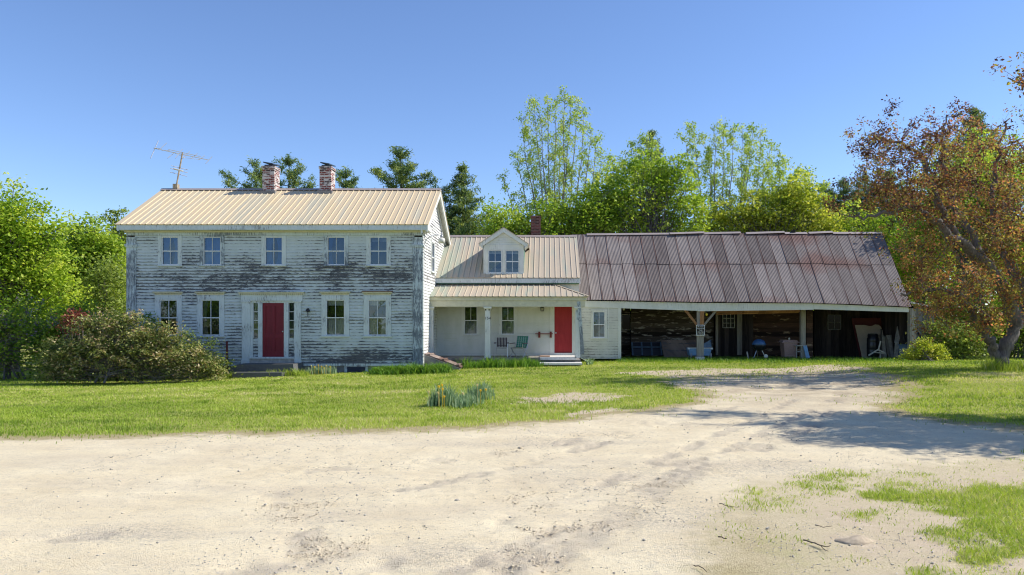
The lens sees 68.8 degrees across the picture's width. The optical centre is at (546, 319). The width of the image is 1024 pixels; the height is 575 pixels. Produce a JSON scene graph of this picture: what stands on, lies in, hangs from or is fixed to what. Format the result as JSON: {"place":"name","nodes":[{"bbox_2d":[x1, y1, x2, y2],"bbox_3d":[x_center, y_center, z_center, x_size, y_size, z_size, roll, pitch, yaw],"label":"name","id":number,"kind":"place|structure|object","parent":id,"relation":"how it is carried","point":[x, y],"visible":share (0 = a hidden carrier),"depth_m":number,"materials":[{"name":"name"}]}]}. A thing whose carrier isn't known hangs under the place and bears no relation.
{"place":"outdoors","nodes":[
{"label":"outdoors","id":0,"kind":"place"},
{"bbox_2d":[305,364,336,373],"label":"daffodil clump","id":1,"kind":"object","parent":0,"point":[320,370],"visible":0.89,"depth_m":27.26,"materials":[{"name":"green plant"}]},
{"bbox_2d":[0,332,1023,574],"bbox_3d":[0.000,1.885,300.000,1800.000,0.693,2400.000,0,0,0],"label":"ground","id":2,"kind":"structure","parent":0,"point":[37,462],"depth_m":7.76,"materials":[{"name":"soil"}]},
{"bbox_2d":[0,286,70,379],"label":"lilac bush","id":3,"kind":"object","parent":2,"relation":"on","point":[8,347],"visible":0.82,"depth_m":27.81,"materials":[{"name":"green plant"}]},
{"bbox_2d":[0,172,98,368],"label":"leafy tree","id":4,"kind":"object","parent":2,"relation":"on","point":[22,269],"visible":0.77,"depth_m":32.58,"materials":[{"name":"green plant"}]},
{"bbox_2d":[46,305,98,379],"bbox_3d":[-16.944,0.827,26.549,1.531,2.670,1.365,0,0,-16],"label":"red shrub","id":5,"kind":"object","parent":2,"relation":"on","point":[68,317],"visible":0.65,"depth_m":26.55,"materials":[{"name":"grey plant"}]},
{"bbox_2d":[26,291,125,375],"bbox_3d":[-17.552,0.556,28.474,4.612,3.327,2.584,0,0,0],"label":"lilac bush","id":6,"kind":"object","parent":2,"relation":"on","point":[84,306],"visible":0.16,"depth_m":28.36,"materials":[{"name":"green plant"}]},
{"bbox_2d":[41,210,125,315],"bbox_3d":[-24.216,-1.771,38.893,6.515,8.019,4.007,0,0,0],"label":"leafy tree","id":7,"kind":"object","parent":2,"relation":"on","point":[98,242],"visible":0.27,"depth_m":38.57,"materials":[{"name":"green plant"}]},
{"bbox_2d":[58,251,125,318],"bbox_3d":[-21.229,-0.513,35.039,4.610,5.446,2.925,0,0,0],"label":"leafy tree","id":8,"kind":"object","parent":2,"relation":"on","point":[108,276],"visible":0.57,"depth_m":34.72,"materials":[{"name":"green plant"}]},
{"bbox_2d":[94,205,128,312],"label":"leafy tree","id":9,"kind":"object","parent":2,"relation":"on","point":[113,220],"visible":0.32,"depth_m":59.89,"materials":[{"name":"green plant"}]},
{"bbox_2d":[29,304,242,383],"bbox_3d":[-14.042,0.992,25.591,7.003,3.088,2.122,0,0,0],"label":"rhododendron","id":10,"kind":"object","parent":2,"relation":"on","point":[116,355],"visible":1,"depth_m":25.35,"materials":[{"name":"green plant"}]},
{"bbox_2d":[126,309,170,377],"bbox_3d":[-14.576,0.840,27.502,1.547,2.651,1.371,0,0,33],"label":"dark vine","id":11,"kind":"object","parent":2,"relation":"on","point":[145,316],"visible":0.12,"depth_m":27.45,"materials":[{"name":"plant"}]},
{"bbox_2d":[172,328,238,376],"bbox_3d":[-12.527,1.171,26.994,3.138,1.798,1.450,0,0,0],"label":"rose bush","id":12,"kind":"object","parent":2,"relation":"on","point":[212,341],"visible":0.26,"depth_m":26.95,"materials":[{"name":"green plant"}]},
{"bbox_2d":[226,341,227,373],"bbox_3d":[-11.857,1.496,27.700,0.070,1.409,0.040,0,0,0],"label":"stake","id":13,"kind":"object","parent":2,"relation":"on","point":[226,353],"visible":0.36,"depth_m":27.68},
{"bbox_2d":[218,155,261,187],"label":"pine tree","id":14,"kind":"object","parent":2,"relation":"on","point":[255,176],"visible":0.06,"depth_m":51.26,"materials":[{"name":"green plant"}]},
{"bbox_2d":[221,367,313,378],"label":"weed tuft","id":15,"kind":"object","parent":2,"relation":"on","point":[295,372],"visible":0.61,"depth_m":26.74,"materials":[{"name":"green plant"}]},
{"bbox_2d":[232,363,302,377],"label":"step","id":16,"kind":"structure","parent":2,"relation":"on","point":[251,370],"depth_m":26.99,"materials":[{"name":"stone"}]},
{"bbox_2d":[115,162,450,378],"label":"house","id":17,"kind":"structure","parent":2,"relation":"on","point":[250,275],"depth_m":27.99,"materials":[{"name":"painted wood"},{"name":"tan metal"},{"name":"brick"}]},
{"bbox_2d":[152,291,183,335],"bbox_3d":[-14.175,-0.205,28.153,1.130,1.770,0.535,0,0,0],"label":"window","id":18,"kind":"structure","parent":17,"relation":"in","point":[173,299],"depth_m":27.97,"materials":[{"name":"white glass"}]},
{"bbox_2d":[157,236,182,265],"bbox_3d":[-14.115,-2.560,28.173,0.950,1.200,0.495,0,0,0],"label":"window","id":19,"kind":"structure","parent":17,"relation":"in","point":[172,251],"depth_m":28.00,"materials":[{"name":"white glass"}]},
{"bbox_2d":[150,140,211,188],"bbox_3d":[-15.157,-6.415,31.050,2.402,1.990,0.637,0,0,-33],"label":"tv antenna","id":20,"kind":"object","parent":17,"relation":"attached to","point":[176,186],"visible":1,"depth_m":30.97,"materials":[{"name":"metal"}]},
{"bbox_2d":[194,291,225,336],"bbox_3d":[-12.595,-0.205,28.153,1.150,1.770,0.535,0,0,0],"label":"window","id":21,"kind":"structure","parent":17,"relation":"in","point":[212,321],"depth_m":27.99,"materials":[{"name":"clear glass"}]},
{"bbox_2d":[198,236,224,265],"bbox_3d":[-12.540,-2.577,28.037,0.980,1.155,0.223,0,0,0],"label":"window","id":22,"kind":"structure","parent":17,"relation":"in","point":[212,247],"depth_m":28.02,"materials":[{"name":"white glass"}]},
{"bbox_2d":[260,236,286,265],"bbox_3d":[-10.230,-2.560,28.173,0.980,1.200,0.495,0,0,0],"label":"window","id":23,"kind":"structure","parent":17,"relation":"in","point":[273,248],"depth_m":28.10,"materials":[{"name":"white glass"}]},
{"bbox_2d":[263,303,283,356],"bbox_3d":[-10.245,0.379,28.026,0.810,2.018,0.109,0,0,0],"label":"door","id":24,"kind":"structure","parent":17,"relation":"in","point":[273,313],"depth_m":27.99,"materials":[{"name":"wood"}]},
{"bbox_2d":[319,291,350,336],"bbox_3d":[-7.920,-0.205,28.153,1.160,1.770,0.535,0,0,0],"label":"window","id":25,"kind":"structure","parent":17,"relation":"in","point":[338,301],"depth_m":27.99,"materials":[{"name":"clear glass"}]},
{"bbox_2d":[323,236,348,265],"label":"window","id":26,"kind":"structure","parent":17,"relation":"in","point":[336,253],"depth_m":28.03,"materials":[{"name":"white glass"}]},
{"bbox_2d":[344,366,367,371],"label":"cellar window","id":27,"kind":"structure","parent":17,"relation":"in","point":[346,368],"depth_m":27.99,"materials":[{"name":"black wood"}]},
{"bbox_2d":[361,291,392,336],"bbox_3d":[-6.345,-0.205,28.153,1.150,1.770,0.535,0,0,0],"label":"window","id":28,"kind":"structure","parent":17,"relation":"in","point":[379,323],"depth_m":27.99,"materials":[{"name":"clear glass"}]},
{"bbox_2d":[365,236,391,265],"bbox_3d":[-6.300,-2.560,28.173,0.980,1.200,0.495,0,0,0],"label":"window","id":29,"kind":"structure","parent":17,"relation":"in","point":[381,245],"depth_m":27.99,"materials":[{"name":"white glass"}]},
{"bbox_2d":[431,239,435,273],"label":"window","id":30,"kind":"structure","parent":17,"relation":"in","point":[432,241],"depth_m":30.51,"materials":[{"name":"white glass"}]},
{"bbox_2d":[424,232,444,248],"bbox_3d":[-4.263,-2.982,28.303,0.837,0.698,0.266,0,0,-20],"label":"yard lamp","id":31,"kind":"object","parent":17,"relation":"attached to","point":[441,239],"visible":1,"depth_m":28.30,"materials":[{"name":"metal"}]},
{"bbox_2d":[251,152,318,187],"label":"pine tree","id":32,"kind":"object","parent":2,"relation":"on","point":[292,176],"visible":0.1,"depth_m":54.70,"materials":[{"name":"green plant"}]},
{"bbox_2d":[335,166,359,187],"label":"pine tree","id":33,"kind":"object","parent":2,"relation":"on","point":[345,174],"visible":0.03,"depth_m":55.67,"materials":[{"name":"green plant"}]},
{"bbox_2d":[351,146,465,221],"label":"pine tree","id":34,"kind":"object","parent":2,"relation":"on","point":[400,170],"visible":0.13,"depth_m":49.25,"materials":[{"name":"green plant"}]},
{"bbox_2d":[363,361,457,374],"bbox_3d":[-4.923,1.700,27.085,3.607,0.545,1.710,0,0,0],"label":"daylily bed","id":35,"kind":"object","parent":2,"relation":"on","point":[406,369],"visible":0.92,"depth_m":26.77,"materials":[{"name":"plant"}]},
{"bbox_2d":[424,352,462,369],"bbox_3d":[-3.939,1.687,28.850,1.382,0.826,1.300,0,0,0],"label":"cellar hatch","id":36,"kind":"object","parent":2,"relation":"on","point":[432,358],"visible":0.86,"depth_m":28.25,"materials":[{"name":"grey wood"}]},
{"bbox_2d":[424,352,462,367],"bbox_3d":[-3.939,1.546,28.845,1.382,0.545,1.190,0,0,0],"label":"door","id":37,"kind":"structure","parent":36,"relation":"in","point":[433,355],"depth_m":28.57,"materials":[{"name":"red wood"}]},
{"bbox_2d":[423,383,464,407],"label":"daffodil clump","id":38,"kind":"object","parent":2,"relation":"on","point":[441,397],"visible":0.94,"depth_m":15.72,"materials":[{"name":"green plant"}]},
{"bbox_2d":[56,398,835,574],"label":"clods","id":39,"kind":"object","parent":2,"relation":"on","point":[563,556],"visible":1,"depth_m":6.16,"materials":[{"name":"soil"}]},
{"bbox_2d":[442,161,498,308],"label":"pine tree","id":40,"kind":"object","parent":2,"relation":"on","point":[465,222],"visible":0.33,"depth_m":48.64,"materials":[{"name":"green plant"}]},
{"bbox_2d":[449,379,497,407],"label":"daffodil clump","id":41,"kind":"object","parent":2,"relation":"on","point":[479,392],"visible":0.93,"depth_m":16.14,"materials":[{"name":"green plant"}]},
{"bbox_2d":[456,354,548,368],"bbox_3d":[-1.793,1.606,29.000,3.777,0.609,1.385,0,0,0],"label":"iris bed","id":42,"kind":"object","parent":2,"relation":"on","point":[500,363],"visible":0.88,"depth_m":28.80,"materials":[{"name":"plant"}]},
{"bbox_2d":[429,215,588,363],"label":"house wing","id":43,"kind":"structure","parent":2,"relation":"on","point":[508,284],"depth_m":31.49,"materials":[{"name":"wood"}]},
{"bbox_2d":[461,307,480,335],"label":"window","id":44,"kind":"structure","parent":43,"relation":"in","point":[470,315],"depth_m":31.61,"materials":[{"name":"white glass"}]},
{"bbox_2d":[488,249,501,272],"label":"window","id":45,"kind":"structure","parent":43,"relation":"in","point":[494,255],"depth_m":31.95,"materials":[{"name":"white glass"}]},
{"bbox_2d":[494,337,508,356],"bbox_3d":[-1.832,1.121,30.385,0.600,0.786,0.592,0,0,0],"label":"patio chair","id":46,"kind":"object","parent":43,"relation":"on","point":[504,341],"visible":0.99,"depth_m":30.60,"materials":[{"name":"metal"}]},
{"bbox_2d":[498,307,517,335],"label":"window","id":47,"kind":"structure","parent":43,"relation":"in","point":[507,315],"depth_m":31.61,"materials":[{"name":"white glass"}]},
{"bbox_2d":[505,249,519,272],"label":"window","id":48,"kind":"structure","parent":43,"relation":"in","point":[512,256],"depth_m":31.68,"materials":[{"name":"white glass"}]},
{"bbox_2d":[510,336,528,356],"bbox_3d":[-1.090,1.069,30.393,0.605,0.903,0.732,0,0,20],"label":"lawn chair","id":49,"kind":"object","parent":43,"relation":"on","point":[522,343],"visible":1,"depth_m":30.59,"materials":[{"name":"metal"}]},
{"bbox_2d":[554,307,571,352],"bbox_3d":[0.698,0.422,31.526,0.743,1.946,0.109,0,0,0],"label":"door","id":50,"kind":"structure","parent":43,"relation":"in","point":[562,315],"depth_m":31.51,"materials":[{"name":"wood"}]},
{"bbox_2d":[19,208,1023,342],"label":"woodland","id":51,"kind":"object","parent":2,"relation":"on","point":[996,302],"visible":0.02,"depth_m":69.63,"materials":[{"name":"green plant"}]},
{"bbox_2d":[474,191,574,234],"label":"leafy tree","id":52,"kind":"object","parent":2,"relation":"on","point":[519,226],"visible":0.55,"depth_m":41.56,"materials":[{"name":"green plant"}]},
{"bbox_2d":[496,85,612,233],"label":"maple tree","id":53,"kind":"object","parent":2,"relation":"on","point":[562,128],"visible":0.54,"depth_m":45.69,"materials":[{"name":"green plant"}]},
{"bbox_2d":[540,355,581,364],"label":"porch steps","id":54,"kind":"structure","parent":2,"relation":"on","point":[562,360],"depth_m":29.70,"materials":[{"name":"wood"}]},
{"bbox_2d":[541,175,629,234],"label":"leafy tree","id":55,"kind":"object","parent":2,"relation":"on","point":[580,223],"visible":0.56,"depth_m":41.92,"materials":[{"name":"green plant"}]},
{"bbox_2d":[585,358,593,364],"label":"milkweed","id":56,"kind":"object","parent":2,"relation":"on","point":[588,361],"visible":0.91,"depth_m":29.76,"materials":[{"name":"green plant"}]},
{"bbox_2d":[594,148,637,232],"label":"maple tree","id":57,"kind":"object","parent":2,"relation":"on","point":[610,157],"visible":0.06,"depth_m":44.68,"materials":[{"name":"green plant"}]},
{"bbox_2d":[616,129,660,232],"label":"maple tree","id":58,"kind":"object","parent":2,"relation":"on","point":[642,136],"visible":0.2,"depth_m":49.91,"materials":[{"name":"green plant"}]},
{"bbox_2d":[631,342,661,355],"bbox_3d":[4.781,1.380,35.684,1.443,0.639,0.433,0,0,0],"label":"old door","id":59,"kind":"structure","parent":2,"relation":"on","point":[646,348],"depth_m":35.61,"materials":[{"name":"blue wood"}]},
{"bbox_2d":[577,144,723,232],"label":"leafy tree","id":60,"kind":"object","parent":2,"relation":"on","point":[660,184],"visible":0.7,"depth_m":42.55,"materials":[{"name":"green plant"}]},
{"bbox_2d":[612,129,688,231],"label":"pine tree","id":61,"kind":"object","parent":2,"relation":"on","point":[653,133],"visible":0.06,"depth_m":57.67,"materials":[{"name":"green plant"}]},
{"bbox_2d":[661,340,696,356],"bbox_3d":[6.179,1.335,34.715,1.681,0.791,0.530,0,0,0],"label":"plywood sheet","id":62,"kind":"object","parent":2,"relation":"on","point":[674,348],"visible":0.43,"depth_m":34.73,"materials":[{"name":"wood"}]},
{"bbox_2d":[686,348,712,357],"bbox_3d":[6.900,1.486,33.867,1.132,0.468,0.665,0,0,0],"label":"garden cart","id":63,"kind":"object","parent":2,"relation":"on","point":[691,352],"visible":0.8,"depth_m":33.58,"materials":[{"name":"blue"}]},
{"bbox_2d":[704,340,711,347],"bbox_3d":[7.316,1.111,34.300,0.611,0.366,0.400,0,0,0],"label":"crate","id":64,"kind":"object","parent":63,"relation":"on","point":[707,344],"visible":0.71,"depth_m":34.10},
{"bbox_2d":[673,116,791,231],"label":"maple tree","id":65,"kind":"object","parent":2,"relation":"on","point":[744,178],"visible":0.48,"depth_m":46.61,"materials":[{"name":"green plant"}]},
{"bbox_2d":[571,229,933,359],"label":"barn","id":66,"kind":"structure","parent":2,"relation":"on","point":[736,293],"depth_m":34.58,"materials":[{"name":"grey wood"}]},
{"bbox_2d":[590,309,607,338],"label":"window","id":67,"kind":"structure","parent":66,"relation":"in","point":[598,316],"depth_m":32.39,"materials":[{"name":"white glass"}]},
{"bbox_2d":[622,314,630,329],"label":"window","id":68,"kind":"structure","parent":66,"relation":"in","point":[626,318],"depth_m":36.76,"materials":[{"name":"black glass"}]},
{"bbox_2d":[696,325,704,335],"bbox_3d":[6.660,0.456,32.331,0.378,0.474,0.018,0,0,0],"label":"warning sign","id":69,"kind":"object","parent":66,"relation":"attached to","point":[700,330],"visible":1,"depth_m":32.33,"materials":[{"name":"metal"}]},
{"bbox_2d":[722,314,734,327],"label":"window","id":70,"kind":"structure","parent":66,"relation":"in","point":[728,321],"depth_m":36.07,"materials":[{"name":"glass"}]},
{"bbox_2d":[827,315,840,329],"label":"window","id":71,"kind":"structure","parent":66,"relation":"in","point":[833,321],"depth_m":35.96,"materials":[{"name":"black glass"}]},
{"bbox_2d":[752,338,767,357],"bbox_3d":[9.434,1.249,33.199,0.606,0.915,0.600,0,0,-19],"label":"kettle grill","id":72,"kind":"object","parent":2,"relation":"on","point":[758,344],"visible":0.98,"depth_m":33.02,"materials":[{"name":"metal"}]},
{"bbox_2d":[614,355,916,362],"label":"grass","id":73,"kind":"structure","parent":2,"relation":"on","point":[815,359],"depth_m":31.92,"materials":[{"name":"plant"}]},
{"bbox_2d":[691,168,855,232],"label":"leafy tree","id":74,"kind":"object","parent":2,"relation":"on","point":[754,216],"visible":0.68,"depth_m":43.55,"materials":[{"name":"green plant"}]},
{"bbox_2d":[779,338,799,356],"bbox_3d":[11.030,1.254,34.055,0.790,0.892,0.690,0,0,0],"label":"trash can","id":75,"kind":"object","parent":2,"relation":"on","point":[788,348],"visible":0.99,"depth_m":33.77,"materials":[{"name":"plastic"}]},
{"bbox_2d":[750,161,830,231],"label":"maple tree","id":76,"kind":"object","parent":2,"relation":"on","point":[760,174],"visible":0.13,"depth_m":44.52,"materials":[{"name":"green plant"}]},
{"bbox_2d":[774,162,819,217],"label":"leafy tree","id":77,"kind":"object","parent":2,"relation":"on","point":[807,170],"visible":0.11,"depth_m":49.51,"materials":[{"name":"green plant"}]},
{"bbox_2d":[794,345,809,357],"bbox_3d":[11.478,1.438,33.562,0.578,0.602,0.375,0,0,0],"label":"folding stool","id":78,"kind":"object","parent":2,"relation":"on","point":[805,348],"visible":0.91,"depth_m":33.38,"materials":[{"name":"blue wood"}]},
{"bbox_2d":[803,539,830,550],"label":"twig","id":79,"kind":"object","parent":2,"relation":"on","point":[816,543],"visible":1,"depth_m":5.56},
{"bbox_2d":[807,180,856,232],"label":"pine tree","id":80,"kind":"object","parent":2,"relation":"on","point":[828,194],"visible":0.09,"depth_m":75.08,"materials":[{"name":"green plant"}]},
{"bbox_2d":[823,177,871,229],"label":"pine tree","id":81,"kind":"object","parent":2,"relation":"on","point":[845,191],"visible":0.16,"depth_m":75.33,"materials":[{"name":"green plant"}]},
{"bbox_2d":[834,535,874,544],"bbox_3d":[2.364,1.697,5.711,0.346,0.083,0.182,0,0,0],"label":"stone","id":82,"kind":"object","parent":2,"relation":"on","point":[857,540],"visible":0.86,"depth_m":5.68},
{"bbox_2d":[692,460,1022,574],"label":"straw","id":83,"kind":"object","parent":2,"relation":"on","point":[893,526],"visible":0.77,"depth_m":6.86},
{"bbox_2d":[851,318,881,356],"bbox_3d":[15.310,0.820,35.433,1.603,1.842,0.415,0,0,0],"label":"maroon panel","id":84,"kind":"object","parent":2,"relation":"on","point":[867,321],"visible":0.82,"depth_m":35.56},
{"bbox_2d":[845,172,890,229],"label":"pine tree","id":85,"kind":"object","parent":2,"relation":"on","point":[861,190],"visible":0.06,"depth_m":75.32,"materials":[{"name":"green plant"}]},
{"bbox_2d":[855,325,882,357],"bbox_3d":[15.213,1.010,35.104,1.284,1.570,0.408,0,0,0],"label":"tan board","id":86,"kind":"object","parent":2,"relation":"on","point":[863,331],"visible":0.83,"depth_m":35.18,"materials":[{"name":"wood"}]},
{"bbox_2d":[829,198,911,282],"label":"leafy tree","id":87,"kind":"object","parent":2,"relation":"on","point":[879,222],"visible":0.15,"depth_m":45.72,"materials":[{"name":"green plant"}]},
{"bbox_2d":[867,333,878,356],"bbox_3d":[14.938,1.165,34.200,0.524,1.071,0.519,0,0,0],"label":"barrel","id":88,"kind":"object","parent":2,"relation":"on","point":[872,342],"visible":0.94,"depth_m":33.99,"materials":[{"name":"black plastic"}]},
{"bbox_2d":[868,341,885,357],"bbox_3d":[14.603,1.337,33.082,0.828,0.793,0.225,0,0,-9],"label":"saw horse","id":89,"kind":"object","parent":2,"relation":"on","point":[880,352],"visible":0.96,"depth_m":33.08},
{"bbox_2d":[880,329,881,355],"bbox_3d":[15.093,1.065,33.700,0.084,1.312,0.050,0,0,0],"label":"stake","id":90,"kind":"object","parent":2,"relation":"on","point":[881,340],"visible":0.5,"depth_m":33.67,"materials":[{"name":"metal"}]},
{"bbox_2d":[882,335,885,357],"bbox_3d":[15.365,1.214,34.105,0.139,1.042,0.378,0,0,0],"label":"board","id":91,"kind":"object","parent":2,"relation":"on","point":[883,347],"visible":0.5,"depth_m":34.09,"materials":[{"name":"grey wood"}]},
{"bbox_2d":[863,168,909,243],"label":"pine tree","id":92,"kind":"object","parent":2,"relation":"on","point":[898,181],"visible":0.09,"depth_m":75.50,"materials":[{"name":"green plant"}]},
{"bbox_2d":[885,337,890,356],"bbox_3d":[15.600,1.254,34.165,0.132,0.968,0.393,0,0,-6],"label":"board","id":93,"kind":"object","parent":2,"relation":"on","point":[887,347],"visible":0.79,"depth_m":34.14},
{"bbox_2d":[894,326,899,357],"bbox_3d":[15.892,0.956,33.770,0.179,1.569,0.738,0,0,40],"label":"plank","id":94,"kind":"object","parent":2,"relation":"on","point":[897,339],"visible":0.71,"depth_m":33.58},
{"bbox_2d":[898,332,920,358],"bbox_3d":[16.180,1.139,33.185,1.070,1.183,0.630,0,0,0],"label":"stone trough","id":95,"kind":"object","parent":2,"relation":"on","point":[901,347],"visible":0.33,"depth_m":32.98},
{"bbox_2d":[822,94,1023,367],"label":"crabapple tree","id":96,"kind":"object","parent":2,"relation":"on","point":[1010,296],"visible":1,"depth_m":22.41,"materials":[{"name":"brown plant"}]},
{"bbox_2d":[894,336,952,360],"bbox_3d":[14.990,1.215,29.550,2.322,1.230,1.354,0,0,0],"label":"spirea bush","id":97,"kind":"object","parent":2,"relation":"on","point":[925,350],"visible":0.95,"depth_m":29.44,"materials":[{"name":"green plant"}]},
{"bbox_2d":[885,224,961,303],"bbox_3d":[20.217,-1.970,39.924,5.368,7.964,3.019,0,0,0],"label":"leafy tree","id":98,"kind":"object","parent":2,"relation":"on","point":[901,273],"visible":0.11,"depth_m":39.74,"materials":[{"name":"green plant"}]},
{"bbox_2d":[920,287,985,352],"bbox_3d":[19.478,-0.034,37.123,4.298,3.613,2.977,0,0,0],"label":"thicket","id":99,"kind":"object","parent":2,"relation":"on","point":[956,312],"visible":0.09,"depth_m":36.66,"materials":[{"name":"green plant"}]},
{"bbox_2d":[888,134,1023,355],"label":"leafy tree","id":100,"kind":"object","parent":2,"relation":"on","point":[959,255],"visible":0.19,"depth_m":36.76,"materials":[{"name":"plant"}]},
{"bbox_2d":[918,316,997,360],"bbox_3d":[18.058,0.759,32.968,3.640,2.076,2.400,0,0,0],"label":"thicket","id":101,"kind":"object","parent":2,"relation":"on","point":[965,348],"visible":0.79,"depth_m":32.73,"materials":[{"name":"green plant"}]},
{"bbox_2d":[893,126,1023,310],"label":"leafy tree","id":102,"kind":"object","parent":2,"relation":"on","point":[1015,155],"visible":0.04,"depth_m":43.70,"materials":[{"name":"plant"}]},
{"bbox_2d":[926,105,1023,328],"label":"pine tree","id":103,"kind":"object","parent":2,"relation":"on","point":[974,113],"visible":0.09,"depth_m":61.61,"materials":[{"name":"green plant"}]},
{"bbox_2d":[954,301,1023,358],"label":"thicket","id":104,"kind":"object","parent":2,"relation":"on","point":[1018,347],"visible":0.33,"depth_m":33.83,"materials":[{"name":"green plant"}]},
{"bbox_2d":[972,355,1023,371],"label":"weed tuft","id":105,"kind":"object","parent":2,"relation":"on","point":[991,365],"visible":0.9,"depth_m":22.68,"materials":[{"name":"green plant"}]},
{"bbox_2d":[983,52,1023,97],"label":"crabapple tree","id":106,"kind":"object","parent":2,"relation":"on","point":[1021,83],"visible":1,"depth_m":15.25,"materials":[{"name":"brown plant"}]},
{"bbox_2d":[992,227,1023,322],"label":"leafy tree","id":107,"kind":"object","parent":2,"relation":"on","point":[1015,264],"visible":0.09,"depth_m":36.04,"materials":[{"name":"green plant"}]},
{"bbox_2d":[0,357,1023,452],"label":"grass","id":108,"kind":"structure","parent":0,"point":[24,409],"depth_m":18.34,"materials":[{"name":"plant"}]},
{"bbox_2d":[0,0,1023,315],"label":"sky","id":109,"kind":"structure","parent":0,"point":[89,89],"materials":[{"name":"blue"}]},
{"bbox_2d":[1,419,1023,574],"bbox_3d":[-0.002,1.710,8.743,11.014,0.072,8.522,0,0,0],"label":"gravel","id":110,"kind":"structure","parent":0,"point":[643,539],"depth_m":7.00,"materials":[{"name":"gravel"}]},
{"bbox_2d":[695,457,1023,574],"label":"grass","id":111,"kind":"structure","parent":0,"point":[970,499],"depth_m":6.73,"materials":[{"name":"plant"}]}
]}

